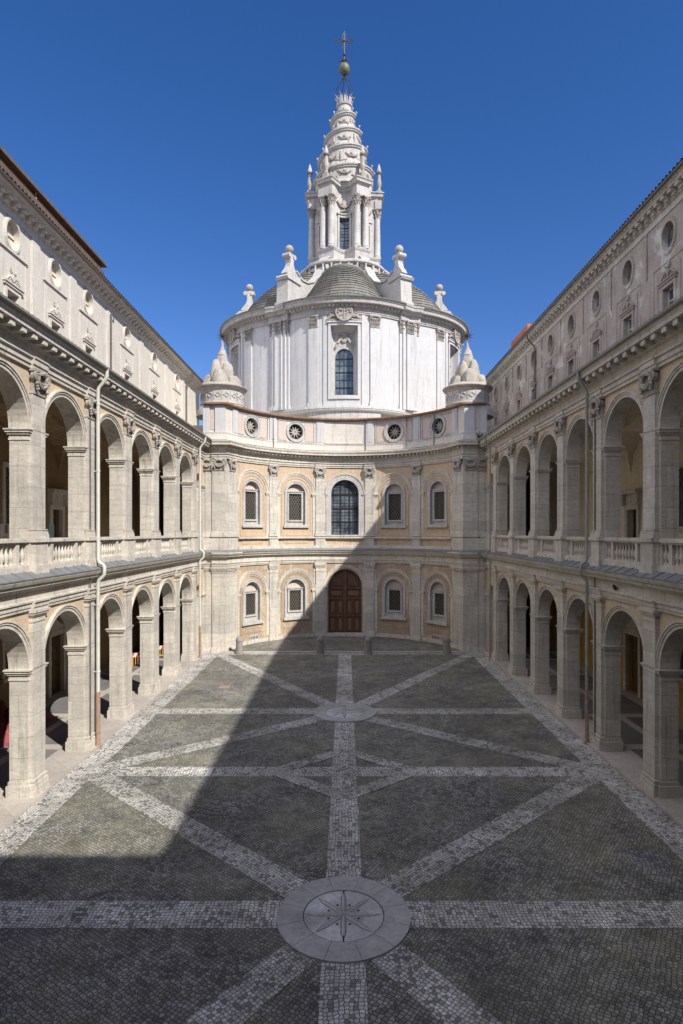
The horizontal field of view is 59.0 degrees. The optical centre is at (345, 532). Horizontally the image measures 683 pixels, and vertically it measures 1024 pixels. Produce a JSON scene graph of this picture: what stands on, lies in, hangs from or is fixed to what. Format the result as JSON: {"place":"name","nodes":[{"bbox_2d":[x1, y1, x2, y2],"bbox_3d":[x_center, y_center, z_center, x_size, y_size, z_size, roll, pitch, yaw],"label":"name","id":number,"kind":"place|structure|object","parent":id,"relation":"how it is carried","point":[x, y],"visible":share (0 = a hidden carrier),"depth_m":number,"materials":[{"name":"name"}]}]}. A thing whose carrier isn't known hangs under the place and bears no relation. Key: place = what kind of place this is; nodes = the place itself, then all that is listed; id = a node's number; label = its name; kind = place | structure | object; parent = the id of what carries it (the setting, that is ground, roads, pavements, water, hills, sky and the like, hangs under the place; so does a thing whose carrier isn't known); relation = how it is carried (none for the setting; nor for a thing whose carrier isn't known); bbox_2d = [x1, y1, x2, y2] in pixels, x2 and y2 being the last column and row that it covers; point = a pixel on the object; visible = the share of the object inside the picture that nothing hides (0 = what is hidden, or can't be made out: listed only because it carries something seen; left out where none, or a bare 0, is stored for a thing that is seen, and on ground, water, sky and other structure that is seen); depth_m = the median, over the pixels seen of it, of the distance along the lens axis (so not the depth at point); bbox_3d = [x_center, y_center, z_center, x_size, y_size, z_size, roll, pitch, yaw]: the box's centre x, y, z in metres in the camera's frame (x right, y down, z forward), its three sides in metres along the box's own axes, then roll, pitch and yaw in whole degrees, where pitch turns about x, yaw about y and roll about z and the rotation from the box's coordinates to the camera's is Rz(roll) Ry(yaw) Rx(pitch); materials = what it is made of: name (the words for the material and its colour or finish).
{"place":"outdoors","nodes":[
{"label":"outdoors","id":0,"kind":"place"},
{"bbox_2d":[0,524,8,564],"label":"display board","id":1,"kind":"object","parent":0,"point":[4,531],"visible":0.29,"depth_m":24.28,"materials":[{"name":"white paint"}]},
{"bbox_2d":[49,525,53,537],"bbox_3d":[-15.540,0.495,31.890,0.340,1.790,0.180,0,0,0],"label":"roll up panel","id":2,"kind":"object","parent":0,"point":[51,531],"visible":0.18,"depth_m":31.88,"materials":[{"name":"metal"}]},
{"bbox_2d":[0,651,181,787],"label":"arcade pavement","id":3,"kind":"structure","parent":0,"point":[58,734],"depth_m":33.13,"materials":[{"name":"grey stone"}]},
{"bbox_2d":[0,700,56,746],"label":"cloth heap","id":4,"kind":"object","parent":3,"relation":"on","point":[4,725],"visible":0.28,"depth_m":29.47,"materials":[{"name":"red fabric"}]},
{"bbox_2d":[132,653,139,667],"bbox_3d":[-14.922,9.395,44.610,1.960,1.010,0.626,0,0,-20],"label":"striped barrier","id":5,"kind":"object","parent":3,"relation":"on","point":[135,655],"visible":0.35,"depth_m":44.41,"materials":[{"name":"red paint"}]},
{"bbox_2d":[0,649,682,1023],"bbox_3d":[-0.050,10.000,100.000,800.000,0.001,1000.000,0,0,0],"label":"courtyard cobbles","id":6,"kind":"object","parent":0,"point":[88,841],"depth_m":18.27,"materials":[{"name":"grey stone"}]},
{"bbox_2d":[0,651,207,832],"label":"kerb","id":7,"kind":"structure","parent":6,"relation":"on","point":[60,764],"depth_m":27.52,"materials":[{"name":"stone"}]},
{"bbox_2d":[0,145,211,798],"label":"palace wing","id":8,"kind":"structure","parent":6,"relation":"on","point":[61,295],"depth_m":32.03,"materials":[{"name":"beige stone"}]},
{"bbox_2d":[1,643,8,683],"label":"loggia window","id":9,"kind":"structure","parent":8,"relation":"in","point":[4,660],"depth_m":31.18,"materials":[{"name":"stone"}]},
{"bbox_2d":[2,462,8,523],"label":"loggia window","id":10,"kind":"structure","parent":8,"relation":"in","point":[5,472],"depth_m":31.36,"materials":[{"name":"stone"}]},
{"bbox_2d":[3,215,21,254],"bbox_3d":[-18.105,-16.000,32.500,0.490,2.006,1.700,0,0,0],"label":"oval window","id":11,"kind":"structure","parent":8,"relation":"in","point":[8,235],"depth_m":32.70,"materials":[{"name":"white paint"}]},
{"bbox_2d":[2,267,24,305],"bbox_3d":[-18.030,-12.490,32.500,0.560,3.280,1.900,0,0,0],"label":"attic window","id":12,"kind":"structure","parent":8,"relation":"in","point":[9,286],"depth_m":32.46,"materials":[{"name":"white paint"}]},
{"bbox_2d":[48,256,61,289],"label":"oval window","id":13,"kind":"structure","parent":8,"relation":"in","point":[51,270],"depth_m":37.54,"materials":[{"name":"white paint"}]},
{"bbox_2d":[48,302,64,334],"bbox_3d":[-18.030,-12.490,37.300,0.560,3.280,1.900,0,0,0],"label":"attic window","id":14,"kind":"structure","parent":8,"relation":"in","point":[57,320],"depth_m":37.27,"materials":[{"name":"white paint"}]},
{"bbox_2d":[83,288,93,316],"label":"oval window","id":15,"kind":"structure","parent":8,"relation":"in","point":[85,302],"depth_m":42.30,"materials":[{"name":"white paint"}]},
{"bbox_2d":[82,328,96,356],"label":"attic window","id":16,"kind":"structure","parent":8,"relation":"in","point":[86,343],"depth_m":42.04,"materials":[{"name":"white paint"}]},
{"bbox_2d":[90,395,90,738],"bbox_3d":[-11.650,1.600,27.550,0.052,16.200,0.060,0,0,0],"label":"lightning cable","id":17,"kind":"object","parent":8,"relation":"attached to","point":[90,578],"visible":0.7,"depth_m":27.53,"materials":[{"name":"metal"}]},
{"bbox_2d":[93,369,108,748],"bbox_3d":[-11.385,1.225,28.000,0.791,17.550,0.280,0,0,0],"label":"drain pipe","id":18,"kind":"object","parent":8,"relation":"attached to","point":[98,471],"visible":0.98,"depth_m":27.93,"materials":[{"name":"beige metal"}]},
{"bbox_2d":[110,299,121,368],"bbox_3d":[-17.542,-13.955,45.800,1.116,7.509,0.180,0,0,0],"label":"drain pipe","id":19,"kind":"object","parent":8,"relation":"attached to","point":[115,309],"visible":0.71,"depth_m":45.74,"materials":[{"name":"metal"}]},
{"bbox_2d":[123,325,130,348],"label":"oval window","id":20,"kind":"structure","parent":8,"relation":"in","point":[125,326],"depth_m":49.66,"materials":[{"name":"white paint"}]},
{"bbox_2d":[122,359,132,382],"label":"attic window","id":21,"kind":"structure","parent":8,"relation":"in","point":[126,371],"depth_m":49.42,"materials":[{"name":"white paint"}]},
{"bbox_2d":[151,351,157,370],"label":"oval window","id":22,"kind":"structure","parent":8,"relation":"in","point":[153,352],"depth_m":56.43,"materials":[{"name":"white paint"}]},
{"bbox_2d":[151,382,158,400],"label":"attic window","id":23,"kind":"structure","parent":8,"relation":"in","point":[153,392],"depth_m":56.48,"materials":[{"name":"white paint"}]},
{"bbox_2d":[175,373,179,390],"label":"oval window","id":24,"kind":"structure","parent":8,"relation":"in","point":[175,373],"depth_m":64.53,"materials":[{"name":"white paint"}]},
{"bbox_2d":[174,399,180,415],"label":"attic window","id":25,"kind":"structure","parent":8,"relation":"in","point":[177,408],"depth_m":64.11,"materials":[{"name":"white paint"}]},
{"bbox_2d":[185,374,193,420],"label":"drain pipe","id":26,"kind":"object","parent":8,"relation":"attached to","point":[186,396],"visible":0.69,"depth_m":67.53,"materials":[{"name":"metal"}]},
{"bbox_2d":[197,437,205,658],"bbox_3d":[-11.385,1.225,47.600,0.791,17.550,0.280,0,0,0],"label":"drain pipe","id":27,"kind":"object","parent":8,"relation":"attached to","point":[200,549],"visible":0.98,"depth_m":47.52,"materials":[{"name":"beige metal"}]},
{"bbox_2d":[218,686,229,688],"bbox_3d":[-7.825,9.990,38.925,0.650,0.020,0.650,0,0,0],"label":"manhole cover","id":28,"kind":"object","parent":6,"relation":"on","point":[223,687],"visible":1,"depth_m":38.77,"materials":[{"name":"beige stone"}]},
{"bbox_2d":[0,652,682,1023],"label":"pale cobble bands","id":29,"kind":"object","parent":6,"relation":"on","point":[342,994],"visible":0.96,"depth_m":18.76,"materials":[{"name":"white stone"}]},
{"bbox_2d":[235,636,243,653],"bbox_3d":[-8.750,9.295,49.750,0.670,1.410,0.680,0,0,0],"label":"stone bollard","id":30,"kind":"object","parent":29,"relation":"on","point":[239,644],"visible":1,"depth_m":49.52,"materials":[{"name":"beige stone"}]},
{"bbox_2d":[316,636,323,653],"bbox_3d":[-2.100,9.295,49.750,0.670,1.410,0.680,0,0,0],"label":"stone bollard","id":31,"kind":"object","parent":29,"relation":"on","point":[320,640],"visible":1,"depth_m":49.51,"materials":[{"name":"grey stone"}]},
{"bbox_2d":[276,876,410,963],"bbox_3d":[-0.050,9.945,15.700,3.480,0.110,3.480,0,0,0],"label":"stone roundel","id":32,"kind":"object","parent":29,"relation":"on","point":[343,920],"visible":1,"depth_m":15.46,"materials":[{"name":"grey stone"}]},
{"bbox_2d":[313,703,375,722],"bbox_3d":[-0.050,9.945,33.400,3.480,0.110,3.480,0,0,0],"label":"stone roundel","id":33,"kind":"object","parent":29,"relation":"on","point":[344,712],"visible":1,"depth_m":33.26,"materials":[{"name":"grey stone"}]},
{"bbox_2d":[364,636,371,653],"bbox_3d":[1.870,9.295,49.750,0.670,1.410,0.680,0,0,0],"label":"stone bollard","id":34,"kind":"object","parent":29,"relation":"on","point":[368,646],"visible":1,"depth_m":49.51,"materials":[{"name":"grey stone"}]},
{"bbox_2d":[443,636,450,653],"bbox_3d":[8.350,9.295,49.750,0.670,1.410,0.680,0,0,0],"label":"stone bollard","id":35,"kind":"object","parent":29,"relation":"on","point":[446,645],"visible":1,"depth_m":49.52,"materials":[{"name":"grey stone"}]},
{"bbox_2d":[229,636,459,650],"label":"forecourt platform","id":36,"kind":"structure","parent":6,"relation":"on","point":[344,643],"depth_m":52.67,"materials":[{"name":"grey stone"}]},
{"bbox_2d":[192,402,497,651],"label":"church facade","id":37,"kind":"structure","parent":6,"relation":"on","point":[335,527],"depth_m":55.03,"materials":[{"name":"stone"}]},
{"bbox_2d":[196,331,246,420],"bbox_3d":[-11.150,-14.308,54.600,4.600,8.017,4.600,0,0,0],"label":"stone turret","id":38,"kind":"object","parent":37,"relation":"on","point":[221,382],"visible":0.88,"depth_m":53.27,"materials":[{"name":"white stone"}]},
{"bbox_2d":[241,579,263,625],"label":"niche window","id":39,"kind":"structure","parent":37,"relation":"in","point":[252,586],"depth_m":53.93,"materials":[{"name":"white stone"}]},
{"bbox_2d":[241,478,263,527],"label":"niche window","id":40,"kind":"structure","parent":37,"relation":"in","point":[252,489],"depth_m":53.99,"materials":[{"name":"white stone"}]},
{"bbox_2d":[283,577,308,620],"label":"niche window","id":41,"kind":"structure","parent":37,"relation":"in","point":[296,588],"depth_m":56.84,"materials":[{"name":"white stone"}]},
{"bbox_2d":[283,481,308,527],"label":"niche window","id":42,"kind":"structure","parent":37,"relation":"in","point":[295,493],"depth_m":56.84,"materials":[{"name":"white stone"}]},
{"bbox_2d":[220,31,468,417],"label":"church tower","id":43,"kind":"structure","parent":37,"relation":"on","point":[344,323],"depth_m":64.91,"materials":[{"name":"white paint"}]},
{"bbox_2d":[229,332,242,385],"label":"drum window","id":44,"kind":"structure","parent":43,"relation":"in","point":[239,351],"depth_m":67.43,"materials":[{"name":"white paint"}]},
{"bbox_2d":[316,210,319,256],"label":"lantern window","id":45,"kind":"structure","parent":43,"relation":"in","point":[317,211],"depth_m":74.92,"materials":[{"name":"white stone"}]},
{"bbox_2d":[323,315,364,405],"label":"drum window","id":46,"kind":"structure","parent":43,"relation":"in","point":[345,362],"depth_m":62.27,"materials":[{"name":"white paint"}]},
{"bbox_2d":[336,200,351,249],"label":"lantern window","id":47,"kind":"structure","parent":43,"relation":"in","point":[343,226],"depth_m":72.86,"materials":[{"name":"white stone"}]},
{"bbox_2d":[369,210,372,256],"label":"lantern window","id":48,"kind":"structure","parent":43,"relation":"in","point":[370,212],"depth_m":74.90,"materials":[{"name":"white stone"}]},
{"bbox_2d":[445,332,459,405],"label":"drum window","id":49,"kind":"structure","parent":43,"relation":"in","point":[449,351],"depth_m":67.40,"materials":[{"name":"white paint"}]},
{"bbox_2d":[328,569,361,632],"bbox_3d":[-0.050,6.650,57.915,3.356,6.300,0.310,0,0,0],"label":"church door","id":50,"kind":"structure","parent":37,"relation":"in","point":[344,586],"depth_m":57.90,"materials":[{"name":"brown wood"}]},
{"bbox_2d":[326,480,363,535],"bbox_3d":[-0.050,-2.350,57.675,3.988,5.500,0.850,0,0,0],"label":"central window","id":51,"kind":"structure","parent":37,"relation":"in","point":[344,494],"depth_m":58.02,"materials":[{"name":"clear glass"}]},
{"bbox_2d":[380,577,406,620],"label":"niche window","id":52,"kind":"structure","parent":37,"relation":"in","point":[393,588],"depth_m":56.85,"materials":[{"name":"white stone"}]},
{"bbox_2d":[380,481,406,527],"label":"niche window","id":53,"kind":"structure","parent":37,"relation":"in","point":[393,493],"depth_m":56.87,"materials":[{"name":"white stone"}]},
{"bbox_2d":[426,579,447,625],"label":"niche window","id":54,"kind":"structure","parent":37,"relation":"in","point":[437,586],"depth_m":53.92,"materials":[{"name":"white stone"}]},
{"bbox_2d":[426,478,447,527],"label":"niche window","id":55,"kind":"structure","parent":37,"relation":"in","point":[437,489],"depth_m":53.96,"materials":[{"name":"white stone"}]},
{"bbox_2d":[442,331,493,420],"bbox_3d":[11.050,-14.308,54.600,4.600,8.017,4.600,0,0,0],"label":"stone turret","id":56,"kind":"object","parent":37,"relation":"on","point":[467,383],"visible":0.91,"depth_m":53.28,"materials":[{"name":"white stone"}]},
{"bbox_2d":[225,651,464,652],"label":"platform kerb","id":57,"kind":"structure","parent":6,"relation":"on","point":[345,652],"depth_m":49.82,"materials":[{"name":"stone"}]},
{"bbox_2d":[478,157,682,798],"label":"palace wing","id":58,"kind":"structure","parent":6,"relation":"on","point":[607,324],"depth_m":32.24,"materials":[{"name":"beige stone"}]},
{"bbox_2d":[484,436,492,658],"bbox_3d":[11.296,1.225,47.500,0.767,17.550,0.280,0,0,0],"label":"drain pipe","id":59,"kind":"object","parent":58,"relation":"attached to","point":[487,558],"visible":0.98,"depth_m":47.45,"materials":[{"name":"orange metal"}]},
{"bbox_2d":[494,386,497,402],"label":"oval window","id":60,"kind":"structure","parent":58,"relation":"in","point":[496,387],"depth_m":71.43,"materials":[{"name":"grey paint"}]},
{"bbox_2d":[494,407,497,424],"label":"attic window","id":61,"kind":"structure","parent":58,"relation":"in","point":[495,412],"depth_m":71.37,"materials":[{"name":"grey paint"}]},
{"bbox_2d":[503,398,508,420],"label":"attic window","id":62,"kind":"structure","parent":58,"relation":"in","point":[506,406],"depth_m":66.73,"materials":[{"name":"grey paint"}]},
{"bbox_2d":[504,375,508,393],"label":"oval window","id":63,"kind":"structure","parent":58,"relation":"in","point":[506,377],"depth_m":66.76,"materials":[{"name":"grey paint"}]},
{"bbox_2d":[515,387,521,410],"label":"attic window","id":64,"kind":"structure","parent":58,"relation":"in","point":[519,397],"depth_m":61.66,"materials":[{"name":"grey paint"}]},
{"bbox_2d":[516,363,521,382],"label":"oval window","id":65,"kind":"structure","parent":58,"relation":"in","point":[518,380],"depth_m":61.67,"materials":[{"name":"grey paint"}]},
{"bbox_2d":[526,335,535,399],"bbox_3d":[17.442,-14.330,56.400,1.116,8.259,0.180,0,0,0],"label":"drain pipe","id":66,"kind":"object","parent":58,"relation":"attached to","point":[534,367],"visible":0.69,"depth_m":56.35,"materials":[{"name":"metal"}]},
{"bbox_2d":[529,376,536,400],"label":"attic window","id":67,"kind":"structure","parent":58,"relation":"in","point":[531,386],"depth_m":57.33,"materials":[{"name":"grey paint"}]},
{"bbox_2d":[530,349,536,369],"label":"oval window","id":68,"kind":"structure","parent":58,"relation":"in","point":[532,367],"depth_m":57.59,"materials":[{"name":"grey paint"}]},
{"bbox_2d":[545,360,554,389],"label":"attic window","id":69,"kind":"structure","parent":58,"relation":"in","point":[550,372],"depth_m":52.49,"materials":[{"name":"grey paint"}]},
{"bbox_2d":[547,332,553,355],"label":"oval window","id":70,"kind":"structure","parent":58,"relation":"in","point":[551,333],"depth_m":52.50,"materials":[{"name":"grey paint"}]},
{"bbox_2d":[565,344,575,375],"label":"attic window","id":71,"kind":"structure","parent":58,"relation":"in","point":[570,357],"depth_m":47.88,"materials":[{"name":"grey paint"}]},
{"bbox_2d":[567,312,575,337],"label":"oval window","id":72,"kind":"structure","parent":58,"relation":"in","point":[572,313],"depth_m":47.67,"materials":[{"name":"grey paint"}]},
{"bbox_2d":[576,372,592,744],"bbox_3d":[11.289,1.225,28.450,0.781,17.550,0.280,0,0,0],"label":"drain pipe","id":73,"kind":"object","parent":58,"relation":"attached to","point":[587,472],"visible":0.95,"depth_m":28.39,"materials":[{"name":"beige metal"}]},
{"bbox_2d":[594,397,595,736],"bbox_3d":[11.550,1.600,27.950,0.052,16.200,0.060,0,0,0],"label":"lightning cable","id":74,"kind":"object","parent":58,"relation":"attached to","point":[594,577],"visible":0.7,"depth_m":27.93,"materials":[{"name":"metal"}]},
{"bbox_2d":[589,322,602,359],"bbox_3d":[17.930,-13.190,42.840,0.560,3.280,1.900,0,0,0],"label":"attic window","id":75,"kind":"structure","parent":58,"relation":"in","point":[598,336],"depth_m":42.84,"materials":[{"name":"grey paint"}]},
{"bbox_2d":[591,287,601,316],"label":"oval window","id":76,"kind":"structure","parent":58,"relation":"in","point":[599,302],"depth_m":42.92,"materials":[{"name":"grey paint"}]},
{"bbox_2d":[618,295,635,337],"bbox_3d":[17.930,-13.190,38.070,0.560,3.280,1.900,0,0,0],"label":"attic window","id":77,"kind":"structure","parent":58,"relation":"in","point":[629,311],"depth_m":38.23,"materials":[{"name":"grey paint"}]},
{"bbox_2d":[621,256,634,289],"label":"oval window","id":78,"kind":"structure","parent":58,"relation":"in","point":[632,267],"depth_m":38.26,"materials":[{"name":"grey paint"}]},
{"bbox_2d":[656,261,677,310],"bbox_3d":[17.930,-13.190,33.300,0.560,3.280,1.900,0,0,0],"label":"attic window","id":79,"kind":"structure","parent":58,"relation":"in","point":[671,279],"depth_m":33.39,"materials":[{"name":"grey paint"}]},
{"bbox_2d":[660,216,676,254],"bbox_3d":[18.005,-16.350,33.300,0.490,2.006,1.700,0,0,0],"label":"oval window","id":80,"kind":"structure","parent":58,"relation":"in","point":[672,236],"depth_m":33.49,"materials":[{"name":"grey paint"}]},
{"bbox_2d":[679,650,682,682],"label":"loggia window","id":81,"kind":"structure","parent":58,"relation":"in","point":[681,661],"depth_m":31.83,"materials":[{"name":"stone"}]},
{"bbox_2d":[679,462,682,529],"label":"loggia window","id":82,"kind":"structure","parent":58,"relation":"in","point":[680,464],"depth_m":32.03,"materials":[{"name":"stone"}]},
{"bbox_2d":[482,651,682,828],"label":"kerb","id":83,"kind":"structure","parent":6,"relation":"on","point":[627,764],"depth_m":28.18,"materials":[{"name":"stone"}]},
{"bbox_2d":[622,847,674,872],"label":"paving repair","id":84,"kind":"structure","parent":6,"relation":"on","point":[650,860],"depth_m":18.43,"materials":[{"name":"grey stone"}]},
{"bbox_2d":[0,0,682,424],"label":"sky","id":85,"kind":"structure","parent":0,"point":[510,141],"materials":[{"name":"blue"}]},
{"bbox_2d":[507,651,682,786],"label":"arcade pavement","id":86,"kind":"structure","parent":0,"point":[630,734],"depth_m":33.32,"materials":[{"name":"grey stone"}]}
]}

